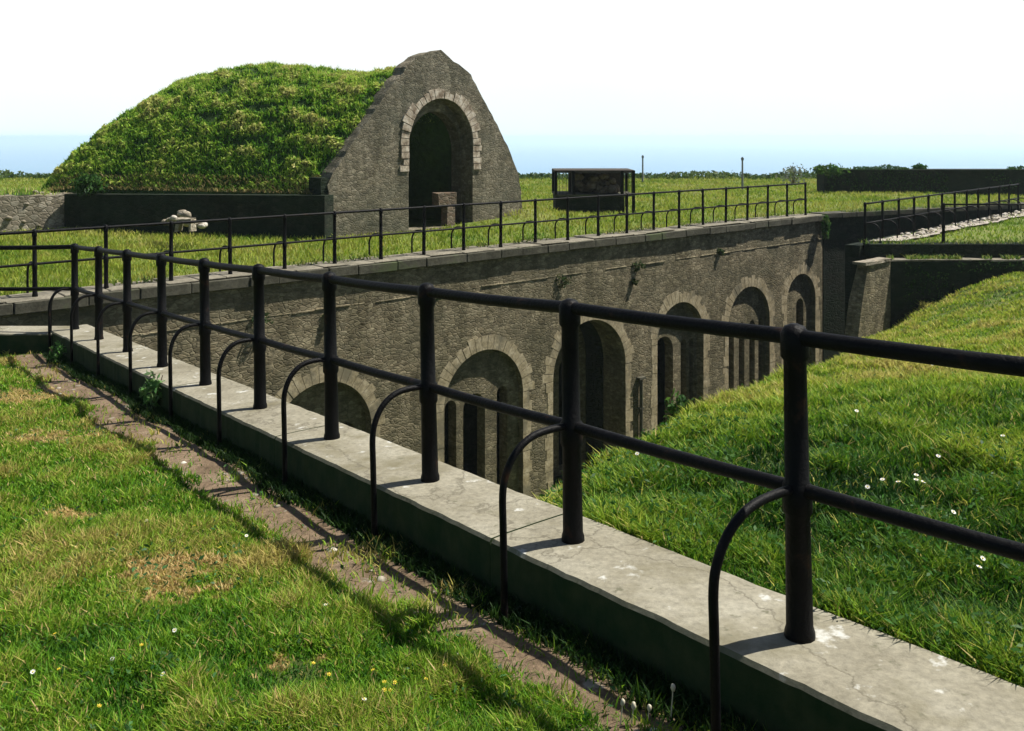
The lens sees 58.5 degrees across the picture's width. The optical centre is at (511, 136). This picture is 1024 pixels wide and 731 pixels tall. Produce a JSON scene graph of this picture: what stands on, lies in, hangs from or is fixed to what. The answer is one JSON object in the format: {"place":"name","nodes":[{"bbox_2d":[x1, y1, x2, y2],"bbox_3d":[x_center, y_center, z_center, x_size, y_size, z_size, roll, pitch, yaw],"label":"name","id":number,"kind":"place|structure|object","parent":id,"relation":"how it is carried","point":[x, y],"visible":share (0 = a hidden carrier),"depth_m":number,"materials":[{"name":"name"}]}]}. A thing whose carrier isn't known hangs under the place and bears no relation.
{"place":"outdoors","nodes":[
{"label":"outdoors","id":0,"kind":"place"},
{"bbox_2d":[8,354,704,730],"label":"dirt path","id":1,"kind":"structure","parent":0,"point":[296,516],"depth_m":4.66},
{"bbox_2d":[49,341,66,360],"bbox_3d":[-5.471,2.583,11.002,0.220,0.254,0.212,0,0,-25],"label":"tall weed","id":2,"kind":"object","parent":1,"relation":"on","point":[53,355],"visible":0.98,"depth_m":10.98,"materials":[{"name":"green plant"}]},
{"bbox_2d":[139,370,164,407],"bbox_3d":[-3.215,2.286,8.191,0.283,0.391,0.262,0,0,0],"label":"tall weed","id":3,"kind":"object","parent":1,"relation":"on","point":[151,397],"visible":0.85,"depth_m":8.15,"materials":[{"name":"green plant"}]},
{"bbox_2d":[376,576,385,581],"bbox_3d":[-0.638,2.164,4.468,0.058,0.038,0.058,0,0,0],"label":"path stone","id":4,"kind":"object","parent":1,"relation":"on","point":[382,578],"visible":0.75,"depth_m":4.45,"materials":[{"name":"beige stone"}]},
{"bbox_2d":[620,698,624,724],"bbox_3d":[0.380,1.987,3.150,0.020,0.106,0.016,0,0,0],"label":"seed head","id":5,"kind":"object","parent":1,"relation":"on","point":[622,703],"visible":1,"depth_m":3.15},
{"bbox_2d":[631,701,635,723],"bbox_3d":[0.418,1.992,3.149,0.019,0.093,0.016,0,0,-30],"label":"seed head","id":6,"kind":"object","parent":1,"relation":"on","point":[633,706],"visible":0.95,"depth_m":3.15},
{"bbox_2d":[647,704,651,717],"bbox_3d":[0.471,1.996,3.151,0.019,0.084,0.016,0,0,20],"label":"seed head","id":7,"kind":"object","parent":1,"relation":"on","point":[649,706],"visible":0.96,"depth_m":3.15},
{"bbox_2d":[670,683,675,717],"bbox_3d":[0.554,1.961,3.150,0.020,0.153,0.015,0,0,32],"label":"seed head","id":8,"kind":"object","parent":1,"relation":"on","point":[673,687],"visible":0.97,"depth_m":3.15},
{"bbox_2d":[0,350,765,730],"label":"lawn","id":9,"kind":"structure","parent":0,"point":[291,668],"depth_m":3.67,"materials":[{"name":"plant"}]},
{"bbox_2d":[0,359,687,730],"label":"clover","id":10,"kind":"object","parent":9,"relation":"on","point":[166,567],"visible":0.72,"depth_m":3.99,"materials":[{"name":"green plant"}]},
{"bbox_2d":[38,350,772,730],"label":"kerb grass","id":11,"kind":"structure","parent":0,"point":[544,626],"depth_m":4.34,"materials":[{"name":"green plant"}]},
{"bbox_2d":[0,176,1023,295],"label":"plateau","id":12,"kind":"structure","parent":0,"point":[417,223],"depth_m":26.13,"materials":[{"name":"green plant"}]},
{"bbox_2d":[5,191,47,195],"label":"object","id":13,"kind":"structure","parent":12,"relation":"on","point":[21,193],"depth_m":25.25,"materials":[{"name":"green plant"}]},
{"bbox_2d":[0,185,70,195],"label":"wall grass","id":14,"kind":"structure","parent":13,"relation":"on","point":[24,189],"depth_m":25.63,"materials":[{"name":"green plant"}]},
{"bbox_2d":[0,190,71,231],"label":"rubble wall","id":15,"kind":"structure","parent":12,"relation":"on","point":[31,212],"depth_m":25.23,"materials":[{"name":"grey stone"}]},
{"bbox_2d":[174,217,195,231],"bbox_3d":[-7.499,2.010,21.003,0.413,0.324,0.331,0,0,0],"label":"stone bench","id":16,"kind":"object","parent":12,"relation":"on","point":[192,227],"visible":0.81,"depth_m":20.92,"materials":[{"name":"grey stone"}]},
{"bbox_2d":[180,211,190,216],"bbox_3d":[-7.663,1.833,21.477,0.298,0.182,0.213,0,0,0],"label":"rubble stone","id":17,"kind":"object","parent":16,"relation":"on","point":[185,214],"visible":0.77,"depth_m":21.40,"materials":[{"name":"grey stone"}]},
{"bbox_2d":[177,210,185,216],"bbox_3d":[-7.751,1.808,21.517,0.280,0.186,0.223,0,0,0],"label":"rubble stone","id":18,"kind":"object","parent":17,"relation":"on","point":[178,212],"visible":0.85,"depth_m":21.45,"materials":[{"name":"grey stone"}]},
{"bbox_2d":[41,59,450,219],"bbox_3d":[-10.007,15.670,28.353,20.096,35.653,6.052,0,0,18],"label":"mound","id":19,"kind":"object","parent":12,"relation":"on","point":[430,158],"visible":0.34,"depth_m":25.99,"materials":[{"name":"green plant"}]},
{"bbox_2d":[46,171,320,193],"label":"fringe grass","id":20,"kind":"structure","parent":19,"relation":"on","point":[306,191],"depth_m":24.82,"materials":[{"name":"green plant"}]},
{"bbox_2d":[42,62,433,190],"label":"brambles","id":21,"kind":"object","parent":19,"relation":"on","point":[243,82],"visible":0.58,"depth_m":25.70,"materials":[{"name":"green plant"}]},
{"bbox_2d":[64,50,522,239],"bbox_3d":[-5.725,0.300,25.996,12.524,5.520,6.117,0,0,-27],"label":"earth covered vault","id":22,"kind":"object","parent":12,"relation":"on","point":[367,168],"visible":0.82,"depth_m":24.82,"materials":[{"name":"stone"}]},
{"bbox_2d":[68,171,109,196],"bbox_3d":[-11.731,1.306,25.277,0.880,0.714,0.894,0,0,34],"label":"corner bush","id":23,"kind":"object","parent":22,"relation":"on","point":[86,184],"visible":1,"depth_m":25.16,"materials":[{"name":"green plant"}]},
{"bbox_2d":[77,188,303,193],"bbox_3d":[-8.671,2.053,24.811,7.849,1.298,0.169,0,0,18],"label":"wall ivy","id":24,"kind":"object","parent":22,"relation":"attached to","point":[167,191],"depth_m":25.15,"materials":[{"name":"green plant"}]},
{"bbox_2d":[0,213,824,499],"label":"casemate wall","id":25,"kind":"structure","parent":12,"relation":"on","point":[764,271],"depth_m":22.26,"materials":[{"name":"stone"}]},
{"bbox_2d":[0,326,69,353],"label":"concrete kerb","id":26,"kind":"structure","parent":25,"relation":"on","point":[20,339],"depth_m":11.64,"materials":[{"name":"grey concrete"}]},
{"bbox_2d":[251,313,273,325],"bbox_3d":[-4.897,3.498,17.585,0.616,0.329,0.246,0,0,0],"label":"wall plant","id":27,"kind":"object","parent":25,"relation":"attached to","point":[266,320],"depth_m":17.59,"materials":[{"name":"green plant"}]},
{"bbox_2d":[0,182,806,296],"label":"iron railing","id":28,"kind":"object","parent":25,"relation":"on","point":[34,263],"visible":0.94,"depth_m":19.75,"materials":[{"name":"black metal"}]},
{"bbox_2d":[0,211,810,295],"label":"wall coping","id":29,"kind":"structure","parent":25,"relation":"on","point":[483,244],"depth_m":21.93,"materials":[{"name":"grey concrete"}]},
{"bbox_2d":[554,273,571,287],"bbox_3d":[1.194,3.623,22.995,0.615,0.408,0.289,0,0,0],"label":"wall plant","id":30,"kind":"object","parent":25,"relation":"attached to","point":[565,280],"depth_m":22.95,"materials":[{"name":"green plant"}]},
{"bbox_2d":[629,278,639,285],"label":"wall plant","id":31,"kind":"object","parent":25,"relation":"attached to","point":[634,282],"depth_m":24.76,"materials":[{"name":"green plant"}]},
{"bbox_2d":[632,261,645,271],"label":"wall plant","id":32,"kind":"object","parent":25,"relation":"attached to","point":[638,268],"depth_m":24.85,"materials":[{"name":"green plant"}]},
{"bbox_2d":[717,248,724,254],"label":"wall plant","id":33,"kind":"object","parent":25,"relation":"attached to","point":[721,251],"depth_m":27.35,"materials":[{"name":"green plant"}]},
{"bbox_2d":[819,214,830,238],"bbox_3d":[10.623,3.061,31.006,0.378,0.920,0.436,0,0,0],"label":"corner ivy","id":34,"kind":"object","parent":25,"relation":"attached to","point":[825,228],"visible":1,"depth_m":30.94,"materials":[{"name":"green plant"}]},
{"bbox_2d":[0,168,876,179],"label":"cliff scrub","id":35,"kind":"object","parent":12,"relation":"on","point":[6,174],"visible":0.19,"depth_m":57.01,"materials":[{"name":"green plant"}]},
{"bbox_2d":[432,192,456,225],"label":"brick pillar","id":36,"kind":"structure","parent":12,"relation":"on","point":[447,213],"depth_m":26.18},
{"bbox_2d":[552,168,634,212],"bbox_3d":[2.805,2.050,32.000,2.737,1.835,2.040,0,0,0],"label":"iron cage","id":37,"kind":"object","parent":12,"relation":"on","point":[612,203],"visible":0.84,"depth_m":31.15,"materials":[{"name":"metal"}]},
{"bbox_2d":[575,173,619,193],"bbox_3d":[2.919,1.620,31.853,1.661,0.765,0.983,0,0,14],"label":"debris heap","id":38,"kind":"object","parent":37,"relation":"on","point":[604,183],"visible":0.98,"depth_m":31.52,"materials":[{"name":"grey stone"}]},
{"bbox_2d":[642,155,643,181],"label":"pole","id":39,"kind":"object","parent":12,"relation":"on","point":[642,169],"visible":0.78,"depth_m":51.96,"materials":[{"name":"metal"}]},
{"bbox_2d":[741,157,743,189],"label":"pole","id":40,"kind":"object","parent":12,"relation":"on","point":[742,159],"visible":0.95,"depth_m":43.96,"materials":[{"name":"metal"}]},
{"bbox_2d":[775,163,809,183],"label":"skyline shrub","id":41,"kind":"object","parent":12,"relation":"on","point":[792,175],"visible":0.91,"depth_m":49.87,"materials":[{"name":"green plant"}]},
{"bbox_2d":[810,202,1023,363],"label":"moat wall","id":42,"kind":"structure","parent":12,"relation":"on","point":[847,227],"depth_m":31.73,"materials":[{"name":"stone"}]},
{"bbox_2d":[839,200,1023,211],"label":"moat wall grass","id":43,"kind":"structure","parent":42,"relation":"on","point":[885,208],"depth_m":33.26,"materials":[{"name":"green plant"}]},
{"bbox_2d":[813,169,1023,195],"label":"parapet wall","id":44,"kind":"structure","parent":12,"relation":"on","point":[962,179],"depth_m":42.50,"materials":[{"name":"stone"}]},
{"bbox_2d":[810,163,850,175],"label":"bush","id":45,"kind":"object","parent":44,"relation":"on","point":[831,169],"visible":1,"depth_m":41.88,"materials":[{"name":"green plant"}]},
{"bbox_2d":[911,163,926,168],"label":"bush","id":46,"kind":"object","parent":44,"relation":"on","point":[919,166],"visible":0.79,"depth_m":42.88,"materials":[{"name":"green plant"}]},
{"bbox_2d":[826,164,1023,194],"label":"parapet ivy","id":47,"kind":"object","parent":44,"relation":"on","point":[888,166],"visible":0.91,"depth_m":42.43,"materials":[{"name":"green plant"}]},
{"bbox_2d":[0,139,1023,176],"bbox_3d":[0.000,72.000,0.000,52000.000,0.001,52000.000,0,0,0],"label":"sea","id":48,"kind":"structure","parent":0,"point":[661,156],"depth_m":3746.46,"materials":[{"name":"blue liquid"}]},
{"bbox_2d":[0,0,1023,139],"label":"sky","id":49,"kind":"structure","parent":0,"point":[542,69],"materials":[{"name":"white"}]},
{"bbox_2d":[534,271,1023,687],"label":"grass bank","id":50,"kind":"structure","parent":0,"point":[998,294],"depth_m":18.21,"materials":[{"name":"plant"}]},
{"bbox_2d":[51,324,1023,730],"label":"concrete kerb","id":51,"kind":"structure","parent":50,"relation":"on","point":[637,600],"depth_m":3.75,"materials":[{"name":"grey concrete"}]},
{"bbox_2d":[0,243,1023,730],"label":"iron railing","id":52,"kind":"object","parent":51,"relation":"on","point":[796,491],"visible":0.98,"depth_m":4.14,"materials":[{"name":"black metal"}]},
{"bbox_2d":[663,388,691,424],"bbox_3d":[1.705,2.831,9.296,0.325,0.597,0.346,0,0,-25],"label":"leafy shrub","id":53,"kind":"object","parent":50,"relation":"on","point":[673,408],"visible":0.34,"depth_m":9.28,"materials":[{"name":"green plant"}]},
{"bbox_2d":[539,277,1023,671],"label":"bank weeds","id":54,"kind":"object","parent":50,"relation":"on","point":[951,619],"visible":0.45,"depth_m":4.34,"materials":[{"name":"green plant"}]},
{"bbox_2d":[845,257,891,337],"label":"stone pier","id":55,"kind":"structure","parent":50,"relation":"on","point":[868,313],"depth_m":23.47,"materials":[{"name":"grey stone"}]},
{"bbox_2d":[845,214,1023,328],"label":"terrace wall","id":56,"kind":"structure","parent":50,"relation":"on","point":[973,253],"depth_m":24.22,"materials":[{"name":"stone"}]},
{"bbox_2d":[858,237,1023,259],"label":"ledge grass","id":57,"kind":"structure","parent":56,"relation":"on","point":[954,256],"depth_m":24.71,"materials":[{"name":"green plant"}]},
{"bbox_2d":[903,261,1023,317],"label":"terrace ivy","id":58,"kind":"object","parent":56,"relation":"attached to","point":[942,282],"visible":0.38,"depth_m":24.16,"materials":[{"name":"green plant"}]},
{"bbox_2d":[941,203,1023,242],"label":"iron railing","id":59,"kind":"object","parent":56,"relation":"on","point":[943,222],"visible":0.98,"depth_m":24.88,"materials":[{"name":"black metal"}]},
{"bbox_2d":[875,214,1023,242],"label":"terrace","id":60,"kind":"structure","parent":0,"point":[987,231],"depth_m":27.64,"materials":[{"name":"green plant"}]},
{"bbox_2d":[863,183,1023,242],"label":"iron railing","id":61,"kind":"object","parent":60,"relation":"on","point":[897,225],"visible":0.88,"depth_m":28.58,"materials":[{"name":"black metal"}]},
{"bbox_2d":[871,211,1023,240],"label":"stony path","id":62,"kind":"structure","parent":60,"relation":"on","point":[911,236],"depth_m":28.19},
{"bbox_3d":[-7.270,2.077,21.456,0.165,0.123,0.139,0,0,0],"label":"rubble stone","id":63,"kind":"object","parent":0,"visible":0},
{"bbox_2d":[197,224,204,228],"bbox_3d":[-7.276,2.090,21.420,0.166,0.115,0.160,0,0,-42],"label":"rubble stone","id":64,"kind":"object","parent":63,"relation":"on","point":[200,226],"visible":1,"depth_m":21.38,"materials":[{"name":"grey stone"}]}
]}

